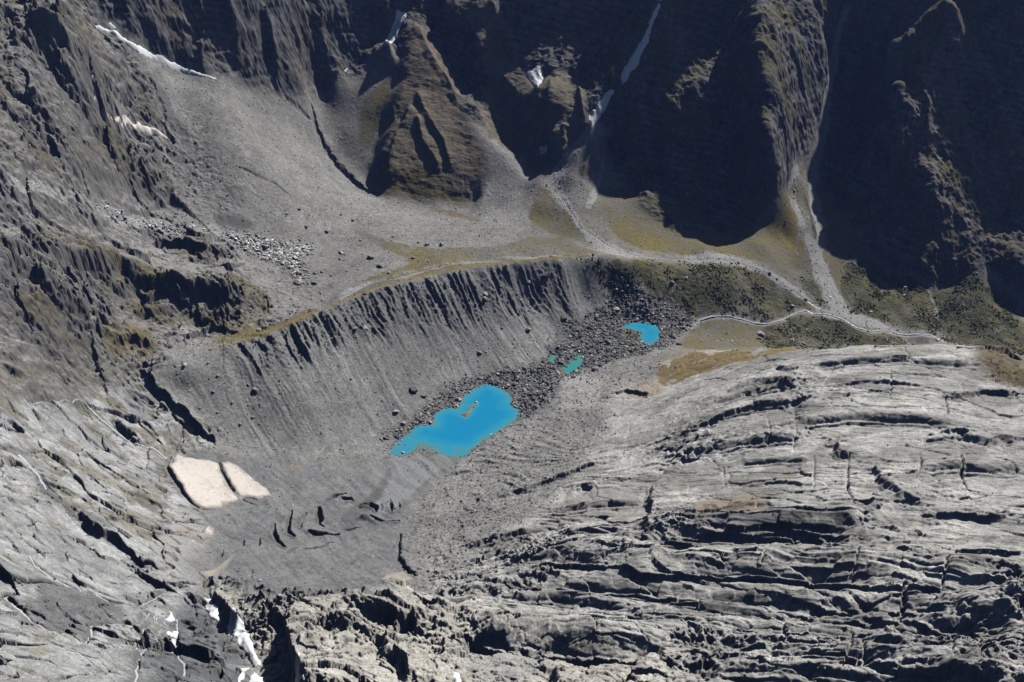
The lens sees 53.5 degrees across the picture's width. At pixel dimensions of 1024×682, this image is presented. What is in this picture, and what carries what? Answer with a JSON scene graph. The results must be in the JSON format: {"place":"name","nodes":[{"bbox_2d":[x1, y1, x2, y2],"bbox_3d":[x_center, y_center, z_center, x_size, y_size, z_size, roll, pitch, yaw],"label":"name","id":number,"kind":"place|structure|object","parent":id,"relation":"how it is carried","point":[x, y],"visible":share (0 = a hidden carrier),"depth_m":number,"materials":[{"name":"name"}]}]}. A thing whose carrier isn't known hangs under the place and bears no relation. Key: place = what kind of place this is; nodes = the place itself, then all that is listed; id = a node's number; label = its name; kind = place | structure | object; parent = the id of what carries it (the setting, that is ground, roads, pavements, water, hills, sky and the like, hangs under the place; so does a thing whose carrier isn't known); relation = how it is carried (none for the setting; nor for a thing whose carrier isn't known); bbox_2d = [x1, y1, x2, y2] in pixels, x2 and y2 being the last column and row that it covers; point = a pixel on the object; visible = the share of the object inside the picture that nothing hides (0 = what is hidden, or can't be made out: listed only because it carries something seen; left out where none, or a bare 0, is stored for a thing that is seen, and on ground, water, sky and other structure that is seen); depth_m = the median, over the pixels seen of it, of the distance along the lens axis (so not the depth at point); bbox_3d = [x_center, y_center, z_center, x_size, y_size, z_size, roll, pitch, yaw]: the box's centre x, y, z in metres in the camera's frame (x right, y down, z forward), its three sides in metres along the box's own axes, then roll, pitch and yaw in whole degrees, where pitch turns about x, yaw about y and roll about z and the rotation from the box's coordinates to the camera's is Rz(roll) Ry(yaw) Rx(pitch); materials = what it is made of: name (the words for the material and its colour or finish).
{"place":"outdoors","nodes":[
{"label":"outdoors","id":0,"kind":"place"},
{"bbox_2d":[0,0,270,396],"bbox_3d":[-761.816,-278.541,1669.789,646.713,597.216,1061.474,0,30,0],"label":"rocky hillside","id":1,"kind":"structure","parent":0,"point":[79,287],"depth_m":1742.94,"materials":[{"name":"grey stone"}]},
{"bbox_2d":[91,74,104,118],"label":"snow patch","id":2,"kind":"object","parent":1,"relation":"on","point":[94,93],"visible":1,"depth_m":1881.70,"materials":[{"name":"white snow"}]},
{"bbox_2d":[102,104,166,138],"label":"snow patch","id":3,"kind":"object","parent":1,"relation":"on","point":[152,131],"visible":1,"depth_m":1994.72,"materials":[{"name":"white snow"}]},
{"bbox_2d":[96,25,215,78],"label":"snow patch","id":4,"kind":"object","parent":1,"relation":"on","point":[139,49],"visible":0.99,"depth_m":2107.18,"materials":[{"name":"white snow"}]},
{"bbox_2d":[172,453,460,601],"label":"glacier","id":5,"kind":"object","parent":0,"point":[279,553],"visible":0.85,"depth_m":1434.50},
{"bbox_2d":[168,454,237,509],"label":"snow patch","id":6,"kind":"object","parent":5,"relation":"on","point":[202,482],"visible":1,"depth_m":1500.40,"materials":[{"name":"white snow"}]},
{"bbox_2d":[197,526,214,540],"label":"snow patch","id":7,"kind":"object","parent":5,"relation":"on","point":[207,532],"visible":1,"depth_m":1359.98,"materials":[{"name":"beige snow"}]},
{"bbox_2d":[199,554,235,588],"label":"snow patch","id":8,"kind":"object","parent":5,"relation":"on","point":[208,576],"visible":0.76,"depth_m":1250.14,"materials":[{"name":"beige snow"}]},
{"bbox_2d":[221,461,271,500],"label":"snow patch","id":9,"kind":"object","parent":5,"relation":"on","point":[243,484],"visible":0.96,"depth_m":1521.14,"materials":[{"name":"white snow"}]},
{"bbox_2d":[380,571,413,584],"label":"snow patch","id":10,"kind":"object","parent":5,"relation":"on","point":[397,576],"visible":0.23,"depth_m":1311.35,"materials":[{"name":"beige snow"}]},
{"bbox_2d":[167,255,608,456],"bbox_3d":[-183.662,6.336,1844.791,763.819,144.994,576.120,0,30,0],"label":"moraine","id":11,"kind":"structure","parent":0,"point":[336,418],"depth_m":1802.19,"materials":[{"name":"grey gravel"}]},
{"bbox_2d":[409,386,417,393],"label":"boulder","id":12,"kind":"object","parent":11,"relation":"on","point":[413,389],"visible":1,"depth_m":1796.17,"materials":[{"name":"stone"}]},
{"bbox_2d":[343,255,594,297],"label":"brook","id":13,"kind":"structure","parent":11,"relation":"on","point":[478,262],"depth_m":1995.83,"materials":[{"name":"grey liquid"}]},
{"bbox_2d":[542,271,550,277],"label":"boulder","id":14,"kind":"object","parent":11,"relation":"on","point":[546,274],"visible":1,"depth_m":2015.87,"materials":[{"name":"stone"}]},
{"bbox_2d":[560,315,567,321],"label":"boulder","id":15,"kind":"object","parent":11,"relation":"on","point":[563,318],"visible":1,"depth_m":2005.98,"materials":[{"name":"stone"}]},
{"bbox_2d":[200,579,693,681],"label":"rock ridge","id":16,"kind":"object","parent":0,"point":[410,634],"visible":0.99,"depth_m":949.77,"materials":[{"name":"grey stone"}]},
{"bbox_2d":[203,598,222,624],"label":"snow patch","id":17,"kind":"object","parent":16,"relation":"on","point":[212,609],"visible":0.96,"depth_m":1077.07,"materials":[{"name":"white snow"}]},
{"bbox_2d":[226,608,261,667],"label":"snow patch","id":18,"kind":"object","parent":16,"relation":"on","point":[236,628],"visible":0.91,"depth_m":1003.08,"materials":[{"name":"white snow"}]},
{"bbox_2d":[249,673,264,681],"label":"snow patch","id":19,"kind":"object","parent":16,"relation":"on","point":[254,677],"visible":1,"depth_m":928.77,"materials":[{"name":"white snow"}]},
{"bbox_2d":[295,653,299,681],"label":"snow patch","id":20,"kind":"object","parent":16,"relation":"on","point":[297,666],"visible":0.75,"depth_m":894.72,"materials":[{"name":"white snow"}]},
{"bbox_2d":[453,672,461,681],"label":"snow patch","id":21,"kind":"object","parent":16,"relation":"on","point":[456,677],"visible":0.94,"depth_m":858.64,"materials":[{"name":"white snow"}]},
{"bbox_2d":[390,383,520,457],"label":"lake","id":22,"kind":"structure","parent":0,"point":[452,431],"depth_m":1748.11,"materials":[{"name":"blue liquid"}]},
{"bbox_2d":[0,15,1017,681],"bbox_3d":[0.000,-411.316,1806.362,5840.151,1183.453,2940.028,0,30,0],"label":"scree slope","id":23,"kind":"structure","parent":0,"point":[350,117],"depth_m":2113.31,"materials":[{"name":"grey gravel"}]},
{"bbox_2d":[0,58,1022,681],"bbox_3d":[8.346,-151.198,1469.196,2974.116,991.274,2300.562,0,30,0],"label":"rubble","id":24,"kind":"object","parent":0,"point":[274,250],"visible":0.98,"depth_m":1929.48,"materials":[{"name":"stone"}]},
{"bbox_2d":[18,454,45,489],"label":"stream","id":25,"kind":"structure","parent":24,"relation":"on","point":[29,466],"depth_m":1270.23,"materials":[{"name":"white liquid"}]},
{"bbox_2d":[5,599,157,643],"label":"stream","id":26,"kind":"structure","parent":24,"relation":"on","point":[91,632],"depth_m":875.35,"materials":[{"name":"white liquid"}]},
{"bbox_2d":[29,557,159,605],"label":"stream","id":27,"kind":"structure","parent":24,"relation":"on","point":[71,588],"depth_m":1000.51,"materials":[{"name":"white liquid"}]},
{"bbox_2d":[33,399,168,457],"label":"stream","id":28,"kind":"structure","parent":24,"relation":"on","point":[101,420],"depth_m":1544.47,"materials":[{"name":"white liquid"}]},
{"bbox_2d":[134,617,159,681],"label":"stream","id":29,"kind":"structure","parent":24,"relation":"on","point":[136,673],"depth_m":836.23,"materials":[{"name":"white liquid"}]},
{"bbox_2d":[260,245,269,249],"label":"boulder","id":30,"kind":"object","parent":24,"relation":"on","point":[264,247],"visible":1,"depth_m":1977.94,"materials":[{"name":"stone"}]},
{"bbox_2d":[294,279,301,284],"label":"boulder","id":31,"kind":"object","parent":24,"relation":"on","point":[297,281],"visible":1,"depth_m":1922.43,"materials":[{"name":"stone"}]},
{"bbox_2d":[0,341,1023,681],"bbox_3d":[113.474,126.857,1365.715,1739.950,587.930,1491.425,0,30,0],"label":"rock slabs","id":32,"kind":"object","parent":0,"point":[860,535],"visible":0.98,"depth_m":1215.36,"materials":[{"name":"grey stone"}]},
{"bbox_2d":[165,611,174,621],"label":"snow patch","id":33,"kind":"object","parent":32,"relation":"on","point":[170,618],"visible":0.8,"depth_m":1040.99,"materials":[{"name":"white snow"}]},
{"bbox_2d":[168,638,175,653],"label":"snow patch","id":34,"kind":"object","parent":32,"relation":"on","point":[172,647],"visible":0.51,"depth_m":938.10,"materials":[{"name":"white snow"}]},
{"bbox_2d":[166,631,178,637],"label":"snow patch","id":35,"kind":"object","parent":32,"relation":"on","point":[174,634],"visible":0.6,"depth_m":979.18,"materials":[{"name":"white snow"}]},
{"bbox_2d":[175,619,185,676],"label":"stream","id":36,"kind":"structure","parent":32,"relation":"on","point":[177,651],"depth_m":932.62,"materials":[{"name":"white liquid"}]},
{"bbox_2d":[238,667,249,681],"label":"snow patch","id":37,"kind":"object","parent":32,"relation":"on","point":[242,675],"visible":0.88,"depth_m":928.13,"materials":[{"name":"white snow"}]},
{"bbox_2d":[378,279,695,583],"bbox_3d":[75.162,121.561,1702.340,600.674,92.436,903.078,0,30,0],"label":"rubble ground","id":38,"kind":"structure","parent":0,"point":[558,480],"depth_m":1644.65,"materials":[{"name":"grey gravel"}]},
{"bbox_2d":[591,366,598,371],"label":"boulder","id":39,"kind":"object","parent":38,"relation":"on","point":[596,368],"visible":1,"depth_m":1888.04,"materials":[{"name":"stone"}]},
{"bbox_2d":[668,333,675,338],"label":"boulder","id":40,"kind":"object","parent":38,"relation":"on","point":[672,335],"visible":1,"depth_m":2005.63,"materials":[{"name":"stone"}]},
{"bbox_2d":[90,0,1023,386],"bbox_3d":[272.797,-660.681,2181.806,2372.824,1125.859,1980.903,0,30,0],"label":"mountain wall","id":41,"kind":"structure","parent":0,"point":[714,110],"depth_m":2334.10,"materials":[{"name":"grey stone"}]},
{"bbox_2d":[108,22,115,29],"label":"snow patch","id":42,"kind":"object","parent":41,"relation":"on","point":[111,26],"visible":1,"depth_m":2043.54,"materials":[{"name":"white snow"}]},
{"bbox_2d":[379,10,406,49],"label":"snow patch","id":43,"kind":"object","parent":41,"relation":"on","point":[396,25],"visible":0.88,"depth_m":2470.92,"materials":[{"name":"white snow"}]},
{"bbox_2d":[526,65,543,87],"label":"snow patch","id":44,"kind":"object","parent":41,"relation":"on","point":[535,76],"visible":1,"depth_m":2396.36,"materials":[{"name":"white snow"}]},
{"bbox_2d":[539,145,546,153],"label":"snow patch","id":45,"kind":"object","parent":41,"relation":"on","point":[542,150],"visible":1,"depth_m":2335.13,"materials":[{"name":"snow"}]},
{"bbox_2d":[588,89,614,128],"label":"snow patch","id":46,"kind":"object","parent":41,"relation":"on","point":[597,112],"visible":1,"depth_m":2323.79,"materials":[{"name":"white snow"}]},
{"bbox_2d":[621,0,660,83],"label":"snow patch","id":47,"kind":"object","parent":41,"relation":"on","point":[632,64],"visible":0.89,"depth_m":2338.14,"materials":[{"name":"white snow"}]},
{"bbox_2d":[548,354,583,374],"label":"pond","id":48,"kind":"structure","parent":0,"point":[573,365],"depth_m":1921.29,"materials":[{"name":"teal liquid"}]},
{"bbox_2d":[622,321,660,344],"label":"lake","id":49,"kind":"structure","parent":0,"point":[649,334],"depth_m":2026.28,"materials":[{"name":"blue liquid"}]},
{"bbox_2d":[523,181,1023,362],"bbox_3d":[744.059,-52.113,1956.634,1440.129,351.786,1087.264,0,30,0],"label":"valley floor","id":50,"kind":"structure","parent":0,"point":[775,258],"depth_m":2200.45,"materials":[{"name":"grey gravel"}]},
{"bbox_2d":[561,198,819,308],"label":"brook","id":51,"kind":"structure","parent":50,"relation":"on","point":[687,259],"depth_m":2177.80,"materials":[{"name":"grey liquid"}]},
{"bbox_2d":[692,310,821,327],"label":"brook","id":52,"kind":"structure","parent":50,"relation":"on","point":[701,319],"depth_m":2105.09,"materials":[{"name":"grey liquid"}]},
{"bbox_2d":[757,331,764,336],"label":"boulder","id":53,"kind":"object","parent":50,"relation":"on","point":[761,333],"visible":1,"depth_m":2077.52,"materials":[{"name":"stone"}]},
{"bbox_2d":[576,242,1023,354],"bbox_3d":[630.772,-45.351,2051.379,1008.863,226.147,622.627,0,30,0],"label":"shrubs","id":54,"kind":"object","parent":50,"relation":"on","point":[948,309],"visible":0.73,"depth_m":2161.28,"materials":[{"name":"plant"}]},
{"bbox_2d":[822,313,942,340],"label":"brook","id":55,"kind":"structure","parent":50,"relation":"on","point":[879,330],"depth_m":2159.10,"materials":[{"name":"grey liquid"}]}
]}

